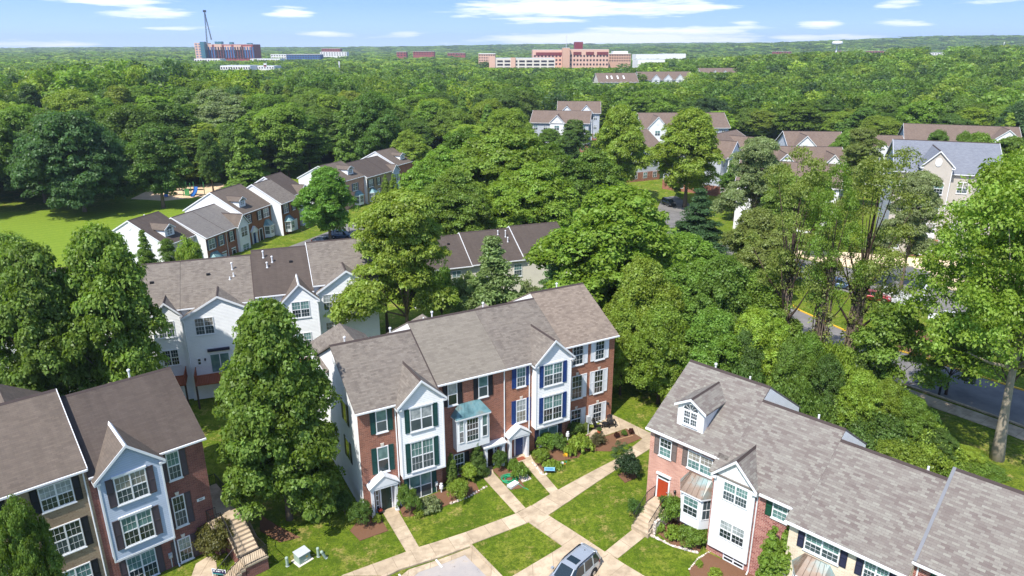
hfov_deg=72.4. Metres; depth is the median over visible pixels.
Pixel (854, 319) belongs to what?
tree
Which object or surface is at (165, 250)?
tree
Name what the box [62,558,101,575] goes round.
window
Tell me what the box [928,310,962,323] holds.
car
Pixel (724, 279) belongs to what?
tree
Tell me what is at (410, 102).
woodland tree
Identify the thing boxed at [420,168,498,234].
tree
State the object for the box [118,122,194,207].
tree
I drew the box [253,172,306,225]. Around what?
townhouse
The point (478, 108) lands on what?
woodland tree
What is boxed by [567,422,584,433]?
shrub
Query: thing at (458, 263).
townhouse
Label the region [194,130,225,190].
tree
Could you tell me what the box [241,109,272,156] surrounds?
woodland tree
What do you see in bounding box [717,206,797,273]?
tree
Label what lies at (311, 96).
woodland tree
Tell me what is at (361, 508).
shrub
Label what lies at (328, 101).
woodland tree
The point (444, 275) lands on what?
shrub
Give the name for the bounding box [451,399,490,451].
bay window
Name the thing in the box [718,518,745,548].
window
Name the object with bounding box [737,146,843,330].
tree
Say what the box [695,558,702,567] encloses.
shrub
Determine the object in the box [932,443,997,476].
shrub
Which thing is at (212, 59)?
office building
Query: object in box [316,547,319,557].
cable pedestal
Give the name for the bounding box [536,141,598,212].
tree
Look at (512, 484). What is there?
hose reel box
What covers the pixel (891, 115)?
woodland tree
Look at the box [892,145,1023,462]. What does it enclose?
tree
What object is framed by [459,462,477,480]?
shrub
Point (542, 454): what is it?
shrub
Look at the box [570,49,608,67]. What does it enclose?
hospital
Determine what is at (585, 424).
shrub
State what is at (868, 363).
shrub
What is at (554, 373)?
window
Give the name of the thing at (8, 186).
tree
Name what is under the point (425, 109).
woodland tree
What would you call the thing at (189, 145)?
woodland tree
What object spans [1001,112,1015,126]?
woodland tree
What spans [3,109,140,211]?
tree
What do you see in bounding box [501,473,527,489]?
garden hose
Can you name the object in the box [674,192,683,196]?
shrub
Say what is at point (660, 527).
shrub
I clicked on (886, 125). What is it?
woodland tree
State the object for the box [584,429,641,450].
mulch bed
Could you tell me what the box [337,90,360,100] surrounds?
woodland tree
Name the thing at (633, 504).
shrub
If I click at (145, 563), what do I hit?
window
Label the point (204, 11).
tower crane
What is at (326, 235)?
street
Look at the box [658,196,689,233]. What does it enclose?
street
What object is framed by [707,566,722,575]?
shrub
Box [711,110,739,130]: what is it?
woodland tree
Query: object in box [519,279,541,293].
shrub
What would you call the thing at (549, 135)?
tree
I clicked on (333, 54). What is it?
office building
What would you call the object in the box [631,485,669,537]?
front steps
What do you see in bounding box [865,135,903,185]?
apartment house
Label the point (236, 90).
woodland tree
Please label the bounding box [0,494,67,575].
tree
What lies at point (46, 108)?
woodland tree
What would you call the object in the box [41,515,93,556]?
window
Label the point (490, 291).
pine tree
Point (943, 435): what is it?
thicket tree
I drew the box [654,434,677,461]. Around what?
window
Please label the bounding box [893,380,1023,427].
kerb
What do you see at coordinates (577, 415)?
window
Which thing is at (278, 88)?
woodland tree
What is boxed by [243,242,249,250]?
window
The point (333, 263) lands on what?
townhouse
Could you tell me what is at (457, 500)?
edging stones
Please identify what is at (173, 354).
window
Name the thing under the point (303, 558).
door
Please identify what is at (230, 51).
apartment tower
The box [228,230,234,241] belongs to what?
window
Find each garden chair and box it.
[591,418,603,428]
[606,414,616,427]
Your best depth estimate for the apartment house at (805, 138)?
196.82 m
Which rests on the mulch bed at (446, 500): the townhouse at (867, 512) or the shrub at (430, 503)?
the shrub at (430, 503)
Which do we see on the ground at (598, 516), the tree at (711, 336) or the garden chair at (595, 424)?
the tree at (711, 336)
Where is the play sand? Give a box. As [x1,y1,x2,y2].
[132,183,224,200]
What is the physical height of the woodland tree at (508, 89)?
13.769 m
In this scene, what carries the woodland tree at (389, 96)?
on the ground at (598, 516)
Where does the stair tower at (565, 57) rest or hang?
on the ground at (598, 516)
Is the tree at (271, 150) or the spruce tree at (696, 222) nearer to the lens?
the spruce tree at (696, 222)
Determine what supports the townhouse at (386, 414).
on the ground at (598, 516)
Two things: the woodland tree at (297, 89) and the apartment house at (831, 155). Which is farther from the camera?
the woodland tree at (297, 89)
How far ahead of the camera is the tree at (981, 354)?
65.13 m
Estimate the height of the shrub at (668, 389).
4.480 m
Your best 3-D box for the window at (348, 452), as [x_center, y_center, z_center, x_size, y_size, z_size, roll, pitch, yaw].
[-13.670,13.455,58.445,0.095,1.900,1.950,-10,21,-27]
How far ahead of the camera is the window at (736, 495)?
47.95 m
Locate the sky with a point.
(23, 23)
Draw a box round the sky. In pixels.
[0,0,1023,47]
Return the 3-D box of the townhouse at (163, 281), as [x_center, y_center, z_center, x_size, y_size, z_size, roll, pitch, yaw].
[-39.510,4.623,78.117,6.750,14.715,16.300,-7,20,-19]
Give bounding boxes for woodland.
[0,35,1023,119]
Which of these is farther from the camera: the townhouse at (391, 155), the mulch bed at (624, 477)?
the townhouse at (391, 155)
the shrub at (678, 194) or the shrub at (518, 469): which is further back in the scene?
the shrub at (678, 194)
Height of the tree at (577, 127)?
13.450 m
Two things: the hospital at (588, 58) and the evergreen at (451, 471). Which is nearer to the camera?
the evergreen at (451, 471)
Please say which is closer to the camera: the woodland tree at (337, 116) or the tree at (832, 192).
the tree at (832, 192)
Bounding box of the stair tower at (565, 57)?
[562,48,569,67]
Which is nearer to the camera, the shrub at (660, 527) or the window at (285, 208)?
the shrub at (660, 527)
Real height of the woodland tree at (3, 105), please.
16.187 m
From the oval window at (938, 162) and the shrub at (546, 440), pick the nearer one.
the shrub at (546, 440)
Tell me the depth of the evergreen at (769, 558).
45.78 m
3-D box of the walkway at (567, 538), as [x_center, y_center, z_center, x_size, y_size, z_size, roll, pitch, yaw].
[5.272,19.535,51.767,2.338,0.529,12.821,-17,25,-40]
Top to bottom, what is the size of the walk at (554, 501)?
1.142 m
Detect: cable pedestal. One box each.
[285,556,288,566]
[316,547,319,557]
[320,550,327,558]
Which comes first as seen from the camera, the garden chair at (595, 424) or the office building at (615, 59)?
the garden chair at (595, 424)
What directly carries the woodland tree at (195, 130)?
on the ground at (598, 516)
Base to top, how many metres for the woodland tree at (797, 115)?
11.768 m
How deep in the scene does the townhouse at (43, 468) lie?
45.71 m
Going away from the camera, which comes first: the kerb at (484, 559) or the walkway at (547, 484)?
the kerb at (484, 559)
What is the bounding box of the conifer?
[468,443,489,477]
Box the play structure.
[164,182,204,196]
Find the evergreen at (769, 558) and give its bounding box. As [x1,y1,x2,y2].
[755,525,782,575]
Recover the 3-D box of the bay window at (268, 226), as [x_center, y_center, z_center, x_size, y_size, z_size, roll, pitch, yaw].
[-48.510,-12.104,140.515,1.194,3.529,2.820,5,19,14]
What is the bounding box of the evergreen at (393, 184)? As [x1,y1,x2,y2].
[389,174,398,191]
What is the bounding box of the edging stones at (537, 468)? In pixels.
[532,462,547,474]
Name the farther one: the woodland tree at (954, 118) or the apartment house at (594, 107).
the apartment house at (594, 107)
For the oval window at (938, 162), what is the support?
in the apartment house at (949, 162)
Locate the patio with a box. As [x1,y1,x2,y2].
[586,414,649,438]
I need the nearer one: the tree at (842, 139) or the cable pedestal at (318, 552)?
the cable pedestal at (318, 552)
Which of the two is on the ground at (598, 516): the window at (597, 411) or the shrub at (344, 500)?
the shrub at (344, 500)
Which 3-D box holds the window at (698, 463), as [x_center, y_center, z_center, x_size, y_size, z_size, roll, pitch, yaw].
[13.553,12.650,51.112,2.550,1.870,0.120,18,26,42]
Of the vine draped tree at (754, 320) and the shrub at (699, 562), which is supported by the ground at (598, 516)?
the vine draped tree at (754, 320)
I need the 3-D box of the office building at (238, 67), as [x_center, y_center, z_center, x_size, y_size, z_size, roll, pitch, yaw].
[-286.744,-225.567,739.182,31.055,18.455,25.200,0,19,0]
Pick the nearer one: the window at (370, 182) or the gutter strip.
the gutter strip
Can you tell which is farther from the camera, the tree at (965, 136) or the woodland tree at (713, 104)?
the woodland tree at (713, 104)
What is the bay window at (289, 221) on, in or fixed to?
in the townhouse at (284, 214)
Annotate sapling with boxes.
[609,440,634,459]
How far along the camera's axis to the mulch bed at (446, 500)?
58.80 m
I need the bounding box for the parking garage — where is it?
[489,57,554,67]
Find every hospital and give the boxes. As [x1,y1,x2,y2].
[532,50,561,67]
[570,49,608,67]
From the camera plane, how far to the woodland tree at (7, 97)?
227.08 m
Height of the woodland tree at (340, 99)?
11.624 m
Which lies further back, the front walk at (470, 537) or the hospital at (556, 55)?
the hospital at (556, 55)
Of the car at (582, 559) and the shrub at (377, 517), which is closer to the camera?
the car at (582, 559)
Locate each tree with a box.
[0,89,20,104]
[0,101,15,109]
[0,104,42,131]
[0,120,16,177]
[0,129,46,202]
[0,230,27,253]
[0,237,108,395]
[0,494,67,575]
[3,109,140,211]
[8,101,27,110]
[16,83,43,107]
[20,109,99,134]
[40,86,96,112]
[42,103,50,111]
[42,220,174,388]
[78,104,104,121]
[88,95,113,109]
[92,89,106,99]
[95,102,177,143]
[103,85,138,105]
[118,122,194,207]
[124,85,154,100]
[134,95,170,106]
[134,229,158,263]
[137,102,207,147]
[155,238,175,262]
[159,136,229,178]
[170,86,196,104]
[174,233,203,260]
[180,122,232,170]
[181,103,201,118]
[185,79,209,92]
[186,86,246,127]
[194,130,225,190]
[202,79,232,92]
[205,86,230,99]
[210,297,345,522]
[215,121,264,163]
[222,118,270,187]
[225,85,247,96]
[229,121,277,172]
[237,94,282,121]
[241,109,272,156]
[249,102,321,152]
[261,107,280,171]
[262,81,272,94]
[268,83,292,96]
[268,94,285,103]
[269,134,304,177]
[273,157,305,169]
[276,95,293,103]
[281,85,291,96]
[284,114,334,170]
[288,89,324,103]
[291,86,335,102]
[291,165,360,238]
[297,102,323,108]
[299,105,343,137]
[317,94,342,111]
[320,112,358,151]
[323,89,336,96]
[323,186,461,323]
[333,100,358,162]
[336,96,347,104]
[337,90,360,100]
[340,100,358,115]
[345,90,401,159]
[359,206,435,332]
[381,94,397,105]
[390,129,431,165]
[392,103,413,121]
[395,94,424,106]
[398,117,435,143]
[398,145,475,192]
[404,96,421,110]
[412,100,444,146]
[413,97,453,112]
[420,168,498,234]
[424,91,464,111]
[425,126,482,175]
[426,108,478,137]
[443,126,562,227]
[446,120,462,142]
[448,124,489,141]
[450,235,525,312]
[456,91,470,113]
[465,98,471,108]
[466,93,489,111]
[470,98,502,123]
[477,104,491,126]
[481,89,524,109]
[482,107,536,134]
[484,160,580,228]
[501,86,524,109]
[513,126,537,143]
[517,91,542,119]
[522,182,692,309]
[534,128,566,153]
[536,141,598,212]
[536,261,564,290]
[560,130,583,156]
[561,119,592,157]
[576,146,629,211]
[591,103,648,182]
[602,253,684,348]
[608,301,642,394]
[620,90,657,112]
[624,300,689,404]
[638,88,681,112]
[643,106,725,207]
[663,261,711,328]
[664,231,719,272]
[671,188,729,252]
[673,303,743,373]
[674,101,697,111]
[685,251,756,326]
[694,97,733,111]
[710,136,782,213]
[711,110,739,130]
[716,159,739,220]
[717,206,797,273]
[719,305,782,375]
[721,327,766,377]
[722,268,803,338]
[733,107,762,131]
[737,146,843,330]
[738,109,783,130]
[760,172,810,248]
[764,336,816,391]
[767,163,792,216]
[768,107,802,130]
[769,315,790,350]
[771,99,825,129]
[797,157,876,345]
[801,171,836,255]
[801,330,826,380]
[803,146,932,351]
[806,97,842,127]
[808,353,845,407]
[811,110,859,130]
[829,129,851,172]
[834,107,876,131]
[835,369,883,431]
[840,126,886,203]
[843,108,858,113]
[850,301,957,389]
[859,115,902,134]
[859,169,944,288]
[869,94,903,114]
[873,377,903,430]
[879,112,896,118]
[889,393,936,441]
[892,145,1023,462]
[895,100,949,130]
[918,427,959,466]
[921,327,988,394]
[926,111,974,124]
[927,129,949,140]
[944,94,977,113]
[955,102,992,125]
[956,107,990,125]
[956,130,971,141]
[959,443,987,468]
[965,292,1023,421]
[970,131,1002,153]
[988,103,1013,123]
[992,99,1023,139]
[997,135,1023,163]
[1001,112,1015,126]
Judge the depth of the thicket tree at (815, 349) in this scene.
64.60 m
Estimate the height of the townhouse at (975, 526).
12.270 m
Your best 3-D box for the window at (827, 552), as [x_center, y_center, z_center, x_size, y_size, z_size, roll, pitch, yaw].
[19.303,16.237,43.625,3.050,1.410,0.120,18,26,42]
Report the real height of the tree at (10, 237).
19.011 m
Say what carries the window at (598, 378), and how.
in the townhouse at (586, 332)
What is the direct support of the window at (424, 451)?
in the townhouse at (386, 414)
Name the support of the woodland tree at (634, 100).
on the ground at (598, 516)
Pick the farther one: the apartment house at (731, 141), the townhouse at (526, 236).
the apartment house at (731, 141)
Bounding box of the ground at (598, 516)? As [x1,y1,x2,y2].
[0,40,1023,575]
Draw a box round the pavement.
[901,388,1023,440]
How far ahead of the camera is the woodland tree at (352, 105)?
252.45 m
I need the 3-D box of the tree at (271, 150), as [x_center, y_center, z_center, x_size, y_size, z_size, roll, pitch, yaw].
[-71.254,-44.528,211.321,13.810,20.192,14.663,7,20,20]
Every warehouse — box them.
[632,54,664,59]
[632,59,664,67]
[665,54,685,59]
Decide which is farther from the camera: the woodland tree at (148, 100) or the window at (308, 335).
the woodland tree at (148, 100)
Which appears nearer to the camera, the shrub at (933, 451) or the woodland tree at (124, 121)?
the shrub at (933, 451)
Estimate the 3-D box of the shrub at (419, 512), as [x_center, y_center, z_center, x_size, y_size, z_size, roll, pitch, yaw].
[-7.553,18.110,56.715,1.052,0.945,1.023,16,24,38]
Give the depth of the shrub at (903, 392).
63.05 m
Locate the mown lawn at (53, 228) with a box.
[0,197,201,267]
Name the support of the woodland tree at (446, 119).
on the ground at (598, 516)
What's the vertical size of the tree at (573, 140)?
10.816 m
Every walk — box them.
[192,556,217,575]
[341,506,529,575]
[522,432,650,514]
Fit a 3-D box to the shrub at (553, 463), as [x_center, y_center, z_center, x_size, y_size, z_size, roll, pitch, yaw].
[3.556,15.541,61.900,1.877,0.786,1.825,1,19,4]
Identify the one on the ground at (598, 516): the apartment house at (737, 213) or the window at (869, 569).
the apartment house at (737, 213)
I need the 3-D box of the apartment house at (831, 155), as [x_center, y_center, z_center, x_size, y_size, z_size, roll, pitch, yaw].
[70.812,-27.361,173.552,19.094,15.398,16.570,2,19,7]
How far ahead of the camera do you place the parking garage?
894.87 m
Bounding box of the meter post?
[586,415,590,433]
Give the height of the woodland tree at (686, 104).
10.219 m
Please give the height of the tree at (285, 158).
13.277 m
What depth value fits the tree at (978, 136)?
146.48 m
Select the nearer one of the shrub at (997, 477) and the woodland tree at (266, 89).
the shrub at (997, 477)
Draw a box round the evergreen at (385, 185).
[381,174,389,193]
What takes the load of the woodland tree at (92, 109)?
on the ground at (598, 516)
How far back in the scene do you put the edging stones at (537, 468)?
61.70 m
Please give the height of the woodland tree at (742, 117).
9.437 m
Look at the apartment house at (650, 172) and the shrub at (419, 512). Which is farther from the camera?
the apartment house at (650, 172)
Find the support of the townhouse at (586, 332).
on the ground at (598, 516)
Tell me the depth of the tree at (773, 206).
103.62 m
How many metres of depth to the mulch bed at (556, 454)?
63.51 m
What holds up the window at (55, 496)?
in the townhouse at (43, 468)
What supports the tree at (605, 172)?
on the ground at (598, 516)
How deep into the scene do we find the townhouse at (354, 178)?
166.31 m
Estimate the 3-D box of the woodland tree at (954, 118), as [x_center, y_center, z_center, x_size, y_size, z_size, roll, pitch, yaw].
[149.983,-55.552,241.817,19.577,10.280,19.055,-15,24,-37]
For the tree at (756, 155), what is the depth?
126.46 m
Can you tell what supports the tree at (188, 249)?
on the ground at (598, 516)
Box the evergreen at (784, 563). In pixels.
[771,526,791,575]
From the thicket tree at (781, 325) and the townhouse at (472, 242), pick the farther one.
the townhouse at (472, 242)
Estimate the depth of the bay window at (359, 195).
167.76 m
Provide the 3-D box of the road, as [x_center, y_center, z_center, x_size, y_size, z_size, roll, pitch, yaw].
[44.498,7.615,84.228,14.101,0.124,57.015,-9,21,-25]
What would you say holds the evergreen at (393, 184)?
on the ground at (598, 516)
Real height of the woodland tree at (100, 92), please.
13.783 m
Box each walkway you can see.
[383,507,418,550]
[483,465,524,512]
[521,514,643,575]
[522,452,557,493]
[605,529,644,558]
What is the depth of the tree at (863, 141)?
156.60 m
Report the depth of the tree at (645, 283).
72.30 m
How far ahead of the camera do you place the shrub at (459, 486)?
57.69 m
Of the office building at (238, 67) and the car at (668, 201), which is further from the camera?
the office building at (238, 67)
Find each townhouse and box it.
[0,384,109,575]
[60,367,213,575]
[112,211,195,262]
[140,260,193,404]
[169,204,250,257]
[180,254,254,408]
[182,183,274,244]
[246,179,299,235]
[250,245,320,361]
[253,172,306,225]
[297,161,364,209]
[305,237,379,336]
[307,323,446,517]
[346,156,399,203]
[362,147,413,186]
[386,309,506,482]
[400,234,473,308]
[458,228,525,291]
[474,298,575,462]
[507,221,570,287]
[507,282,619,433]
[645,359,800,531]
[706,399,866,575]
[783,439,947,575]
[912,467,1023,575]
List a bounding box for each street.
[289,223,362,246]
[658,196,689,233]
[717,245,966,312]
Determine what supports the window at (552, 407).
in the townhouse at (537, 357)
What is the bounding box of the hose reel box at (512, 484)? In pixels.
[507,480,518,488]
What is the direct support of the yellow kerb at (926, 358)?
on the road
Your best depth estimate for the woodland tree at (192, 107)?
216.07 m
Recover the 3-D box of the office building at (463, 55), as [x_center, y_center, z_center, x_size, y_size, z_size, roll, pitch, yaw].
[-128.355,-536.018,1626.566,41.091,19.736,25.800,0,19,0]
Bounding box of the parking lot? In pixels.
[415,555,485,575]
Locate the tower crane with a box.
[203,10,211,41]
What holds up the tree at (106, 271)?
on the ground at (598, 516)
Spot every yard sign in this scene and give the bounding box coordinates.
[212,568,225,574]
[544,467,554,471]
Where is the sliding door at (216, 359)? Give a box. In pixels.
[209,352,229,372]
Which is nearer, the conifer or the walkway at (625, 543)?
the walkway at (625, 543)
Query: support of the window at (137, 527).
in the townhouse at (140, 438)
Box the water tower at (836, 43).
[832,41,842,52]
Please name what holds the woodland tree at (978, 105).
on the ground at (598, 516)
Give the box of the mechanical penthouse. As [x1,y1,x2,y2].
[574,42,582,48]
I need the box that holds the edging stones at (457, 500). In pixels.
[450,485,486,503]
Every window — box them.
[0,500,5,510]
[28,475,83,515]
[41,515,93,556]
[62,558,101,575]
[104,465,156,508]
[112,505,162,550]
[118,544,165,575]
[159,321,176,339]
[162,349,180,367]
[162,447,188,482]
[168,491,194,529]
[170,532,199,565]
[194,316,215,336]
[197,358,202,365]
[206,237,216,250]
[210,251,222,257]
[217,234,224,245]
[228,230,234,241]
[241,225,247,237]
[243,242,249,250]
[245,214,252,223]
[256,210,262,219]
[262,207,269,217]
[263,218,274,237]
[282,203,289,213]
[284,214,294,231]
[291,300,310,318]
[295,332,311,341]
[323,293,338,311]
[325,322,339,330]
[340,397,348,426]
[344,434,352,464]
[352,182,358,191]
[354,190,363,204]
[368,179,373,187]
[369,187,376,201]
[369,408,392,434]
[371,443,394,474]
[376,177,380,184]
[404,402,437,433]
[404,470,436,497]
[405,435,438,473]
[442,382,462,407]
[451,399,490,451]
[452,270,460,280]
[454,451,468,474]
[473,374,492,399]
[512,366,528,388]
[512,396,530,424]
[514,263,521,276]
[534,423,561,447]
[539,359,566,388]
[539,391,566,423]
[570,406,585,424]
[571,372,586,400]
[572,344,587,367]
[588,400,605,424]
[589,367,607,394]
[590,340,608,361]
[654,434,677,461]
[680,471,712,528]
[681,447,713,479]
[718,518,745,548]
[722,480,748,509]
[722,553,743,569]
[765,500,789,525]
[792,553,834,575]
[796,530,847,568]
[854,557,896,575]
[926,223,935,232]
[934,183,943,194]
[935,158,941,166]
[955,182,968,193]
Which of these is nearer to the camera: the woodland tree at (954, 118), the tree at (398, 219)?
the tree at (398, 219)
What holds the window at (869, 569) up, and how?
in the townhouse at (867, 512)
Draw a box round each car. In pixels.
[311,235,332,240]
[331,228,351,238]
[549,543,600,575]
[661,197,675,206]
[832,276,848,290]
[866,288,890,303]
[883,284,926,303]
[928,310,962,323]
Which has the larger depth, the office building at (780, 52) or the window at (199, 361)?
the office building at (780, 52)
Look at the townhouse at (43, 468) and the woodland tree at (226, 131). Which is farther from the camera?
the woodland tree at (226, 131)
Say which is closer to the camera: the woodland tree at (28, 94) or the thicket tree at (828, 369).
the thicket tree at (828, 369)
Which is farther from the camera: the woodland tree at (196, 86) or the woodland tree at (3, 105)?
the woodland tree at (196, 86)
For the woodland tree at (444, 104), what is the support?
on the ground at (598, 516)
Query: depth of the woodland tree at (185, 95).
239.35 m
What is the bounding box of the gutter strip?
[401,548,497,575]
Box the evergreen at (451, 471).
[446,453,457,488]
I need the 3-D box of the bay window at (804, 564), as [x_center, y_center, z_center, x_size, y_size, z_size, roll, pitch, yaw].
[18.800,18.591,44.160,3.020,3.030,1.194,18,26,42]
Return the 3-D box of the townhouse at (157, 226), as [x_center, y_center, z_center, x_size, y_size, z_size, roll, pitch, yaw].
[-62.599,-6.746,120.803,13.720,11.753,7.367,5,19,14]
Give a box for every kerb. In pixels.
[382,544,501,575]
[793,305,1023,390]
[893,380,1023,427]
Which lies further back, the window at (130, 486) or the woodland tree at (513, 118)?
the woodland tree at (513, 118)
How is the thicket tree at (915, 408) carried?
on the ground at (598, 516)
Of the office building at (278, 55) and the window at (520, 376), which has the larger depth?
the office building at (278, 55)
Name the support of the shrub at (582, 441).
on the mulch bed at (556, 454)
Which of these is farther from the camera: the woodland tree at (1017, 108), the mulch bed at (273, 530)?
the woodland tree at (1017, 108)
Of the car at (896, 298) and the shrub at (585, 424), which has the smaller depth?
the shrub at (585, 424)
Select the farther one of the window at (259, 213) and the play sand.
the play sand
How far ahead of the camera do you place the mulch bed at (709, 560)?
49.49 m
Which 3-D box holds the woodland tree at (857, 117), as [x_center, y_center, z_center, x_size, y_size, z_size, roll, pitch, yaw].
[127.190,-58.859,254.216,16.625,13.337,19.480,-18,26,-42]
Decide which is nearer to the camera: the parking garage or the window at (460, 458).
the window at (460, 458)
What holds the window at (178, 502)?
in the townhouse at (140, 438)
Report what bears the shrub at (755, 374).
on the ground at (598, 516)
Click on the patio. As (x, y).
(621, 424)
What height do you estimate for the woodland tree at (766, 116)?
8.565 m
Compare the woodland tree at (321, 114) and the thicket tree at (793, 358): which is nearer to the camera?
the thicket tree at (793, 358)
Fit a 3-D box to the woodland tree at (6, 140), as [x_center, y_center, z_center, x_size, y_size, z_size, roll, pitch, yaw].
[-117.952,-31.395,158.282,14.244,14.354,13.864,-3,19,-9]
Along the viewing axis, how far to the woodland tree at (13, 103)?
225.03 m
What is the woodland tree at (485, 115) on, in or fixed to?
on the ground at (598, 516)
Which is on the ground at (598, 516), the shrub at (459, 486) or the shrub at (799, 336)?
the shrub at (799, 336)
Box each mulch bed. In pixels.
[260,516,299,541]
[350,513,387,540]
[399,480,479,516]
[493,466,524,489]
[532,434,589,472]
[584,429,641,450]
[618,471,636,482]
[657,519,701,551]
[689,553,752,575]
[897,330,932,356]
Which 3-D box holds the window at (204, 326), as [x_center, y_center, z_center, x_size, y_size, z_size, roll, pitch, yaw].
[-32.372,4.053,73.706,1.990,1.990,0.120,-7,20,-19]
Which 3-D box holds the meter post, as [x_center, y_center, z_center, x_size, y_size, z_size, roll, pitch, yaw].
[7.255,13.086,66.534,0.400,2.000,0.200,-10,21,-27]
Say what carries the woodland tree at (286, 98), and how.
on the ground at (598, 516)
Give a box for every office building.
[194,58,225,60]
[220,65,257,69]
[250,58,284,60]
[257,65,280,70]
[271,54,285,58]
[286,54,323,59]
[320,52,348,57]
[322,49,341,51]
[397,52,407,58]
[413,51,434,57]
[448,53,465,57]
[478,53,495,66]
[608,53,630,67]
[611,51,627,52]
[772,51,790,53]
[866,51,883,52]
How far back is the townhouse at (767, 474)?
47.92 m
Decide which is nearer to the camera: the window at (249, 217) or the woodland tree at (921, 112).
the window at (249, 217)
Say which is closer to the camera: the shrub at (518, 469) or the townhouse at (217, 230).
the shrub at (518, 469)
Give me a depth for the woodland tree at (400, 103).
274.88 m
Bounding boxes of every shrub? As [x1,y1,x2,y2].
[191,514,233,561]
[332,490,355,514]
[346,498,372,525]
[371,513,380,522]
[396,484,422,515]
[413,506,423,518]
[421,494,442,514]
[432,264,454,314]
[445,270,473,312]
[446,478,469,500]
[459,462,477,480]
[492,450,507,467]
[507,457,519,471]
[510,461,529,478]
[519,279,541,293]
[531,448,550,463]
[535,432,554,449]
[542,458,562,470]
[550,432,567,449]
[563,443,576,455]
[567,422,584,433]
[567,432,595,451]
[583,422,589,429]
[590,432,608,444]
[613,453,641,476]
[627,497,643,514]
[656,522,664,533]
[658,492,680,523]
[660,374,676,401]
[663,523,682,541]
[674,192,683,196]
[677,524,707,547]
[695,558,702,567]
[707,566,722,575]
[722,360,765,383]
[758,343,787,386]
[772,377,837,423]
[792,330,807,339]
[822,337,866,376]
[829,392,882,434]
[839,362,877,384]
[842,411,920,457]
[850,351,894,380]
[871,381,910,437]
[872,437,939,473]
[901,422,968,471]
[902,389,944,428]
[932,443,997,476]
[939,459,1011,482]
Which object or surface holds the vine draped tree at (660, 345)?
on the ground at (598, 516)
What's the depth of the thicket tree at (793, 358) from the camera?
63.77 m
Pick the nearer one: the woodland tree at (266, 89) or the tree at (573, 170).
the tree at (573, 170)
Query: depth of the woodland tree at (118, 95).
243.21 m
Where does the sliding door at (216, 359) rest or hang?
in the townhouse at (217, 294)
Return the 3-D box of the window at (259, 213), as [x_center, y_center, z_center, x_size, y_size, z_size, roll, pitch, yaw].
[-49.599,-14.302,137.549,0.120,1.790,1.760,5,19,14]
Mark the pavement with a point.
(976, 417)
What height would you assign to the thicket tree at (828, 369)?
8.547 m
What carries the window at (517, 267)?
in the townhouse at (472, 242)
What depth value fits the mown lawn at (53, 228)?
156.53 m
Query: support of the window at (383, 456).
in the townhouse at (386, 414)
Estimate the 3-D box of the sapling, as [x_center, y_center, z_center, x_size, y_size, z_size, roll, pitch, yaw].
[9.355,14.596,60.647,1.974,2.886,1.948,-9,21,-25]
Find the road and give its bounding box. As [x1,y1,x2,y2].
[790,308,1023,424]
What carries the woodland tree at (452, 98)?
on the ground at (598, 516)
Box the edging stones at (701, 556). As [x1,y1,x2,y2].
[688,551,710,569]
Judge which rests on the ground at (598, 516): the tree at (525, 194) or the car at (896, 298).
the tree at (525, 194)
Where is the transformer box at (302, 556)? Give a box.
[291,545,313,567]
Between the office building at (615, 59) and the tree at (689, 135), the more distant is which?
the office building at (615, 59)
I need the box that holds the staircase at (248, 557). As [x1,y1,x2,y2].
[206,473,268,575]
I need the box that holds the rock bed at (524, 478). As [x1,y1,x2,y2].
[519,475,530,481]
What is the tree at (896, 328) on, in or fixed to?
on the ground at (598, 516)
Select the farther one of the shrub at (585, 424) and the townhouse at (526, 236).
the townhouse at (526, 236)
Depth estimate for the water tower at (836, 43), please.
1409.41 m
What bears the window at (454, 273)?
in the townhouse at (458, 263)
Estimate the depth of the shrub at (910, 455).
57.98 m
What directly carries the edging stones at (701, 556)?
on the ground at (598, 516)
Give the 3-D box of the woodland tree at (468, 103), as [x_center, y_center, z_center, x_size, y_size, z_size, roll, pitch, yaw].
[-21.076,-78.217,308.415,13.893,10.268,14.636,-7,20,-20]
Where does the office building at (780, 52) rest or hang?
on the ground at (598, 516)
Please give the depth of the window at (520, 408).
62.72 m
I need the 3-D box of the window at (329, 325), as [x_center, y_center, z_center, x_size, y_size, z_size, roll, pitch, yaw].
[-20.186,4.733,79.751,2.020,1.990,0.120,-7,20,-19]
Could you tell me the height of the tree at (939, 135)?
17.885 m
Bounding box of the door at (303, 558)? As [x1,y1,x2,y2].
[300,553,309,563]
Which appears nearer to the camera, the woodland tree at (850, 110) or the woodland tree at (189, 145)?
the woodland tree at (189, 145)
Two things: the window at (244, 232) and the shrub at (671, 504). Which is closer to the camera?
the shrub at (671, 504)
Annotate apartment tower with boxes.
[194,42,210,58]
[206,42,261,60]
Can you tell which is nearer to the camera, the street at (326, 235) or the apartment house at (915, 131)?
the street at (326, 235)
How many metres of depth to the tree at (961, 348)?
70.79 m
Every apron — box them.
[513,546,598,575]
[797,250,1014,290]
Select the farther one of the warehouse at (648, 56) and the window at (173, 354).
the warehouse at (648, 56)
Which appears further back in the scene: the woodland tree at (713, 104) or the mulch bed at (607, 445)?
the woodland tree at (713, 104)
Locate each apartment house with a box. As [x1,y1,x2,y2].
[530,110,592,151]
[557,101,600,139]
[592,73,638,84]
[627,128,659,181]
[636,71,692,83]
[636,112,730,142]
[662,129,753,195]
[698,68,736,72]
[733,160,842,232]
[773,146,846,205]
[775,131,841,145]
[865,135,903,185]
[875,139,1002,257]
[898,123,1021,141]
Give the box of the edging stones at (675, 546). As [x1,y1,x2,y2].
[650,534,698,553]

